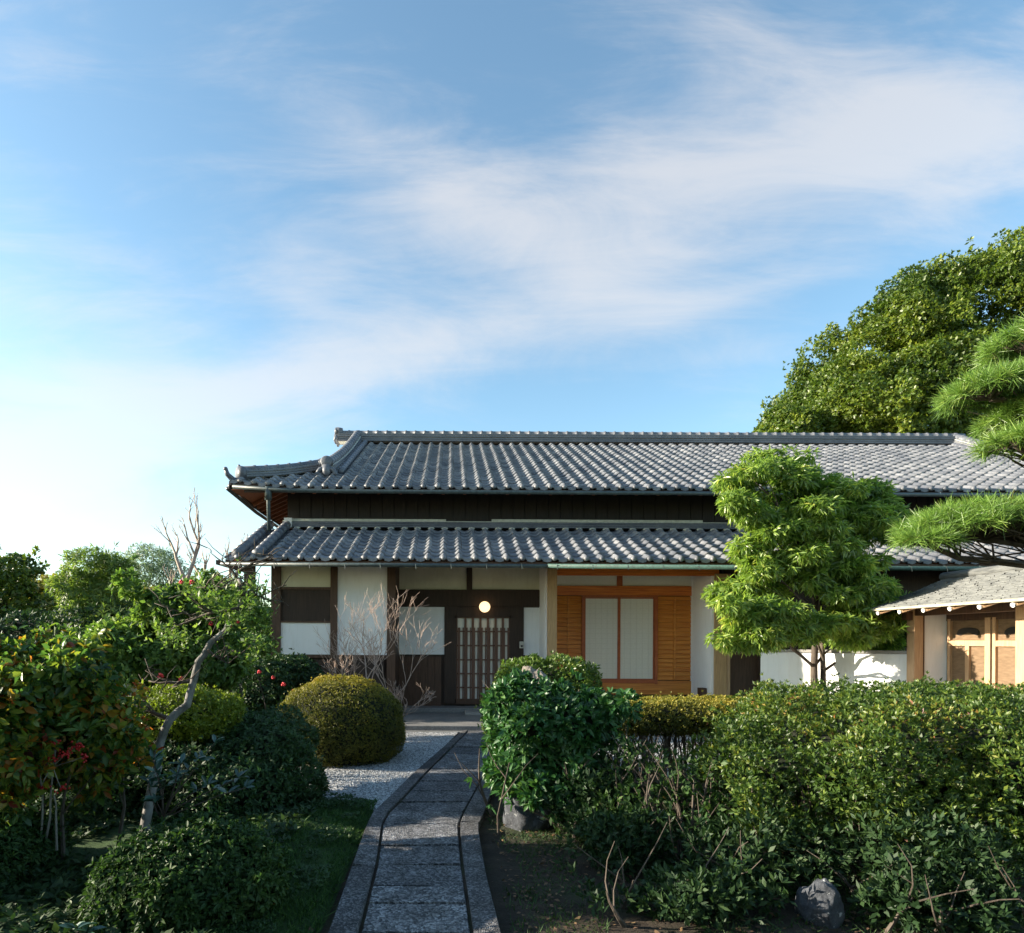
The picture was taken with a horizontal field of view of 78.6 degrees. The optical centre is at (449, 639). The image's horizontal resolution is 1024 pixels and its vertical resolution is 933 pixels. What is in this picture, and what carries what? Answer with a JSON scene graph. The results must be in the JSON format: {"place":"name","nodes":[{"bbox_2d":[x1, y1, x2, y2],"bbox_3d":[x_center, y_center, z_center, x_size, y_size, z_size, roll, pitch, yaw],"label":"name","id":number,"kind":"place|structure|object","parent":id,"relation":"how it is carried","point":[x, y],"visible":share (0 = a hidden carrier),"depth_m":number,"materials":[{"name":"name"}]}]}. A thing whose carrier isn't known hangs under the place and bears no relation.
{"place":"outdoors","nodes":[
{"label":"outdoors","id":0,"kind":"place"},
{"bbox_2d":[359,731,491,932],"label":"path","id":1,"kind":"structure","parent":0,"point":[418,887],"depth_m":4.47,"materials":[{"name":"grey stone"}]},
{"bbox_2d":[328,730,467,932],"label":"path kerb","id":2,"kind":"structure","parent":1,"relation":"on","point":[348,916],"depth_m":4.32,"materials":[{"name":"grey stone"}]},
{"bbox_2d":[460,778,500,932],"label":"path kerb","id":3,"kind":"structure","parent":1,"relation":"on","point":[484,919],"depth_m":4.17,"materials":[{"name":"grey stone"}]},
{"bbox_2d":[0,0,1023,606],"label":"sky","id":4,"kind":"structure","parent":0,"point":[233,233],"materials":[{"name":"blue"}]},
{"bbox_2d":[45,733,1023,932],"bbox_3d":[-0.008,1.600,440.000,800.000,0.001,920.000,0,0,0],"label":"ground","id":5,"kind":"structure","parent":0,"point":[496,873],"depth_m":3.89,"materials":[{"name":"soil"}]},
{"bbox_2d":[0,545,57,618],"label":"round tree","id":6,"kind":"object","parent":5,"relation":"on","point":[16,583],"visible":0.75,"depth_m":14.89,"materials":[{"name":"green plant"}]},
{"bbox_2d":[58,921,104,932],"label":"plant","id":7,"kind":"object","parent":5,"relation":"on","point":[83,925],"visible":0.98,"depth_m":3.01,"materials":[{"name":"green plant"}]},
{"bbox_2d":[3,570,160,620],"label":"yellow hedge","id":8,"kind":"object","parent":5,"relation":"on","point":[40,581],"visible":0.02,"depth_m":24.92,"materials":[{"name":"green plant"}]},
{"bbox_2d":[0,619,166,859],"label":"autumn shrub","id":9,"kind":"object","parent":5,"relation":"on","point":[41,677],"visible":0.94,"depth_m":4.07,"materials":[{"name":"green plant"}]},
{"bbox_2d":[42,542,144,638],"bbox_3d":[-7.241,-0.281,12.737,2.047,3.715,1.956,0,0,-19],"label":"tree","id":10,"kind":"object","parent":5,"relation":"on","point":[105,565],"visible":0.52,"depth_m":12.62,"materials":[{"name":"green plant"}]},
{"bbox_2d":[0,599,270,665],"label":"hedge","id":11,"kind":"object","parent":5,"relation":"on","point":[15,617],"visible":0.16,"depth_m":12.21,"materials":[{"name":"green plant"}]},
{"bbox_2d":[23,702,267,826],"bbox_3d":[-2.499,1.185,5.703,2.431,1.155,1.570,0,0,-40],"label":"shade bush","id":12,"kind":"object","parent":5,"relation":"on","point":[172,753],"visible":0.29,"depth_m":5.22,"materials":[{"name":"green plant"}]},
{"bbox_2d":[49,621,270,700],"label":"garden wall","id":13,"kind":"structure","parent":5,"relation":"on","point":[133,689],"depth_m":13.35,"materials":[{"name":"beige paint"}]},
{"bbox_2d":[121,541,201,590],"bbox_3d":[-11.289,-1.148,23.959,3.694,5.395,2.376,0,0,0],"label":"tree","id":14,"kind":"object","parent":5,"relation":"on","point":[150,569],"visible":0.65,"depth_m":23.62,"materials":[{"name":"green plant"}]},
{"bbox_2d":[52,555,272,742],"bbox_3d":[-3.290,0.341,6.954,2.610,2.498,1.632,0,0,0],"label":"bushy shrub","id":15,"kind":"object","parent":5,"relation":"on","point":[218,674],"visible":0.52,"depth_m":6.66,"materials":[{"name":"green plant"}]},
{"bbox_2d":[122,676,246,744],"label":"lime bush","id":16,"kind":"object","parent":5,"relation":"on","point":[200,716],"visible":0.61,"depth_m":5.69,"materials":[{"name":"green plant"}]},
{"bbox_2d":[0,800,373,932],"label":"moss bank","id":17,"kind":"structure","parent":5,"relation":"on","point":[93,844],"depth_m":4.10,"materials":[{"name":"green plant"}]},
{"bbox_2d":[0,803,75,892],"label":"clipped bush","id":18,"kind":"object","parent":17,"relation":"on","point":[22,845],"visible":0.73,"depth_m":3.83,"materials":[{"name":"green plant"}]},
{"bbox_2d":[26,711,117,850],"bbox_3d":[-2.503,0.938,4.029,0.673,0.971,0.508,0,0,0],"label":"berry shrub","id":19,"kind":"object","parent":17,"relation":"on","point":[73,725],"visible":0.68,"depth_m":3.97,"materials":[{"name":"green plant"}]},
{"bbox_2d":[0,781,329,932],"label":"ground cover","id":20,"kind":"object","parent":17,"relation":"on","point":[38,917],"visible":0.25,"depth_m":3.77,"materials":[{"name":"green plant"}]},
{"bbox_2d":[66,806,301,932],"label":"clipped bush","id":21,"kind":"object","parent":17,"relation":"on","point":[181,873],"visible":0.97,"depth_m":3.26,"materials":[{"name":"green plant"}]},
{"bbox_2d":[120,538,296,831],"bbox_3d":[-1.957,0.387,4.998,1.425,2.458,0.918,0,0,8],"label":"crooked tree","id":22,"kind":"object","parent":17,"relation":"on","point":[242,590],"visible":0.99,"depth_m":4.97,"materials":[{"name":"green plant"}]},
{"bbox_2d":[121,796,378,932],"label":"moss tufts","id":23,"kind":"object","parent":17,"relation":"on","point":[340,855],"visible":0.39,"depth_m":4.33,"materials":[{"name":"green plant"}]},
{"bbox_2d":[227,792,367,932],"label":"moss sprigs","id":24,"kind":"object","parent":17,"relation":"on","point":[264,921],"visible":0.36,"depth_m":4.33,"materials":[{"name":"green plant"}]},
{"bbox_2d":[139,734,254,818],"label":"aucuba shrub","id":25,"kind":"object","parent":5,"relation":"on","point":[178,774],"visible":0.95,"depth_m":4.18,"materials":[{"name":"green plant"}]},
{"bbox_2d":[151,487,248,583],"bbox_3d":[-5.870,-1.045,15.060,2.402,5.256,1.407,0,0,-42],"label":"pollarded tree","id":26,"kind":"object","parent":5,"relation":"on","point":[192,560],"visible":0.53,"depth_m":15.01,"materials":[{"name":"brown plant"}]},
{"bbox_2d":[137,702,330,822],"bbox_3d":[-1.812,1.260,5.978,1.398,1.202,2.151,0,0,15],"label":"shade bush","id":27,"kind":"object","parent":5,"relation":"on","point":[279,753],"visible":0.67,"depth_m":5.62,"materials":[{"name":"green plant"}]},
{"bbox_2d":[218,573,282,678],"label":"bushy shrub","id":28,"kind":"object","parent":5,"relation":"on","point":[268,648],"visible":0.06,"depth_m":10.07,"materials":[{"name":"green plant"}]},
{"bbox_2d":[275,673,408,767],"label":"azalea dome","id":29,"kind":"structure","parent":5,"relation":"on","point":[355,719],"depth_m":7.79,"materials":[{"name":"green plant"}]},
{"bbox_2d":[292,732,454,809],"bbox_3d":[-1.628,1.580,8.185,3.560,0.001,4.870,0,0,0],"label":"gravel court","id":30,"kind":"object","parent":5,"relation":"on","point":[379,772],"visible":0.12,"depth_m":7.34,"materials":[{"name":"grey gravel"}]},
{"bbox_2d":[225,648,324,716],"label":"camellia bush","id":31,"kind":"object","parent":30,"relation":"on","point":[285,673],"visible":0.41,"depth_m":8.79,"materials":[{"name":"green plant"}]},
{"bbox_2d":[305,732,457,809],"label":"gravel pebbles","id":32,"kind":"object","parent":30,"relation":"on","point":[394,760],"visible":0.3,"depth_m":7.53,"materials":[{"name":"grey gravel"}]},
{"bbox_2d":[313,581,450,714],"bbox_3d":[-1.080,0.336,9.911,2.229,2.528,1.709,0,0,0],"label":"bare tree","id":33,"kind":"object","parent":30,"relation":"on","point":[365,652],"visible":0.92,"depth_m":10.09,"materials":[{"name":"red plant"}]},
{"bbox_2d":[503,783,552,831],"bbox_3d":[0.712,1.464,5.429,0.502,0.651,0.545,0,0,0],"label":"garden rock","id":34,"kind":"object","parent":5,"relation":"on","point":[518,818],"visible":0.26,"depth_m":5.19,"materials":[{"name":"grey stone"}]},
{"bbox_2d":[522,666,548,683],"bbox_3d":[0.869,0.982,6.507,0.479,1.414,0.441,0,0,-39],"label":"garden rock","id":35,"kind":"object","parent":5,"relation":"on","point":[533,671],"visible":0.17,"depth_m":6.44,"materials":[{"name":"grey stone"}]},
{"bbox_2d":[474,651,603,738],"bbox_3d":[1.155,0.899,7.603,1.730,1.546,0.965,0,0,0],"label":"leaf bush","id":36,"kind":"object","parent":5,"relation":"on","point":[589,672],"visible":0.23,"depth_m":7.43,"materials":[{"name":"green plant"}]},
{"bbox_2d":[451,666,646,834],"bbox_3d":[0.864,0.971,5.492,1.709,1.469,1.260,0,0,0],"label":"glossy bush","id":37,"kind":"object","parent":5,"relation":"on","point":[542,732],"visible":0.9,"depth_m":5.22,"materials":[{"name":"green plant"}]},
{"bbox_2d":[529,766,640,843],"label":"undergrowth","id":38,"kind":"object","parent":5,"relation":"on","point":[567,826],"visible":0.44,"depth_m":4.92,"materials":[{"name":"green plant"}]},
{"bbox_2d":[553,795,702,882],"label":"undergrowth","id":39,"kind":"object","parent":5,"relation":"on","point":[603,840],"visible":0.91,"depth_m":4.26,"materials":[{"name":"green plant"}]},
{"bbox_2d":[598,734,754,775],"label":"gravel yard","id":40,"kind":"structure","parent":5,"relation":"on","point":[672,744],"depth_m":9.44,"materials":[{"name":"grey gravel"}]},
{"bbox_2d":[700,444,916,688],"bbox_3d":[5.944,-0.812,10.053,4.081,4.896,1.847,0,0,0],"label":"broadleaf tree","id":41,"kind":"object","parent":40,"relation":"on","point":[825,533],"visible":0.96,"depth_m":9.79,"materials":[{"name":"green plant"}]},
{"bbox_2d":[565,732,794,867],"bbox_3d":[1.695,1.226,4.872,1.622,1.000,1.232,0,0,0],"label":"fine leaf bush","id":42,"kind":"object","parent":5,"relation":"on","point":[672,792],"visible":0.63,"depth_m":4.69,"materials":[{"name":"green plant"}]},
{"bbox_2d":[567,823,797,932],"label":"undergrowth","id":43,"kind":"object","parent":5,"relation":"on","point":[691,901],"visible":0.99,"depth_m":3.56,"materials":[{"name":"green plant"}]},
{"bbox_2d":[675,862,695,885],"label":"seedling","id":44,"kind":"object","parent":5,"relation":"on","point":[684,866],"visible":0.09,"depth_m":4.02,"materials":[{"name":"green plant"}]},
{"bbox_2d":[606,690,838,799],"bbox_3d":[2.669,1.089,6.552,2.592,1.063,1.046,0,0,0],"label":"clipped hedge","id":45,"kind":"object","parent":5,"relation":"on","point":[666,717],"visible":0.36,"depth_m":6.22,"materials":[{"name":"green plant"}]},
{"bbox_2d":[711,855,752,882],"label":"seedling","id":46,"kind":"object","parent":5,"relation":"on","point":[735,860],"visible":0.41,"depth_m":3.74,"materials":[{"name":"green plant"}]},
{"bbox_2d":[485,803,1023,932],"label":"fallen leaves","id":47,"kind":"object","parent":5,"relation":"on","point":[681,928],"visible":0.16,"depth_m":3.91,"materials":[{"name":"plant"}]},
{"bbox_2d":[669,796,858,900],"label":"undergrowth","id":48,"kind":"object","parent":5,"relation":"on","point":[741,847],"visible":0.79,"depth_m":3.96,"materials":[{"name":"green plant"}]},
{"bbox_2d":[751,401,824,432],"bbox_3d":[14.318,-4.319,26.900,3.884,12.035,3.644,0,0,-40],"label":"evergreen tree","id":49,"kind":"object","parent":5,"relation":"on","point":[783,417],"visible":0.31,"depth_m":25.70,"materials":[{"name":"green plant"}]},
{"bbox_2d":[794,878,844,928],"bbox_3d":[2.133,1.569,3.591,0.235,0.392,0.271,0,0,0],"label":"garden rock","id":50,"kind":"object","parent":5,"relation":"on","point":[819,901],"visible":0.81,"depth_m":3.51,"materials":[{"name":"grey stone"}]},
{"bbox_2d":[760,649,906,699],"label":"white wall","id":51,"kind":"structure","parent":5,"relation":"on","point":[791,666],"depth_m":10.41,"materials":[{"name":"paint"}]},
{"bbox_2d":[681,670,1023,886],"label":"azalea hedge","id":52,"kind":"object","parent":5,"relation":"on","point":[925,744],"visible":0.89,"depth_m":4.39,"materials":[{"name":"green plant"}]},
{"bbox_2d":[754,225,1023,439],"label":"evergreen tree","id":53,"kind":"object","parent":5,"relation":"on","point":[916,331],"visible":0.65,"depth_m":26.45,"materials":[{"name":"green plant"}]},
{"bbox_2d":[806,787,1023,924],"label":"undergrowth","id":54,"kind":"object","parent":5,"relation":"on","point":[867,850],"visible":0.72,"depth_m":3.71,"materials":[{"name":"green plant"}]},
{"bbox_2d":[846,844,1023,932],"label":"undergrowth","id":55,"kind":"object","parent":5,"relation":"on","point":[944,916],"visible":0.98,"depth_m":3.42,"materials":[{"name":"green plant"}]},
{"bbox_2d":[862,565,1023,704],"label":"roofed gate","id":56,"kind":"structure","parent":5,"relation":"on","point":[966,625],"depth_m":9.09,"materials":[{"name":"grey wood"}]},
{"bbox_2d":[947,617,991,704],"bbox_3d":[7.727,0.563,9.243,0.060,1.750,0.761,0,0,0],"label":"door","id":57,"kind":"structure","parent":56,"relation":"in","point":[969,642],"depth_m":9.23,"materials":[{"name":"brown wood"}]},
{"bbox_2d":[992,617,1015,689],"bbox_3d":[7.727,0.563,8.435,0.060,1.750,0.787,0,0,0],"label":"door","id":58,"kind":"structure","parent":56,"relation":"in","point":[1003,630],"depth_m":8.69,"materials":[{"name":"brown wood"}]},
{"bbox_2d":[884,309,1023,567],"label":"pine tree","id":59,"kind":"object","parent":5,"relation":"on","point":[999,388],"visible":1,"depth_m":5.20,"materials":[{"name":"green plant"}]},
{"bbox_2d":[216,427,1023,733],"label":"traditional house","id":60,"kind":"structure","parent":0,"point":[604,550],"depth_m":12.98,"materials":[{"name":"tile"}]},
{"bbox_2d":[455,616,510,703],"bbox_3d":[0.698,0.424,12.980,1.175,1.850,0.060,0,0,0],"label":"door","id":61,"kind":"structure","parent":60,"relation":"in","point":[482,642],"depth_m":12.97,"materials":[{"name":"wood"}]},
{"bbox_2d":[585,597,618,679],"bbox_3d":[3.187,-0.017,13.022,0.744,1.736,0.035,0,0,0],"label":"shoji door","id":62,"kind":"structure","parent":60,"relation":"in","point":[601,613],"depth_m":13.03,"materials":[{"name":"paper"}]},
{"bbox_2d":[619,597,654,679],"bbox_3d":[3.924,-0.013,13.022,0.760,1.736,0.035,0,0,0],"label":"shoji door","id":63,"kind":"structure","parent":60,"relation":"in","point":[636,615],"depth_m":13.03,"materials":[{"name":"paper"}]},
{"bbox_2d":[730,619,757,696],"bbox_3d":[5.758,0.282,12.100,0.626,1.769,0.040,0,0,0],"label":"dark door","id":64,"kind":"structure","parent":60,"relation":"in","point":[744,670],"depth_m":12.08,"materials":[{"name":"brown wood"}]},
{"bbox_2d":[869,621,906,649],"bbox_3d":[7.598,0.462,10.974,1.510,2.373,1.151,0,0,0],"label":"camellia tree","id":65,"kind":"object","parent":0,"point":[905,634],"visible":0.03,"depth_m":10.54,"materials":[{"name":"green plant"}]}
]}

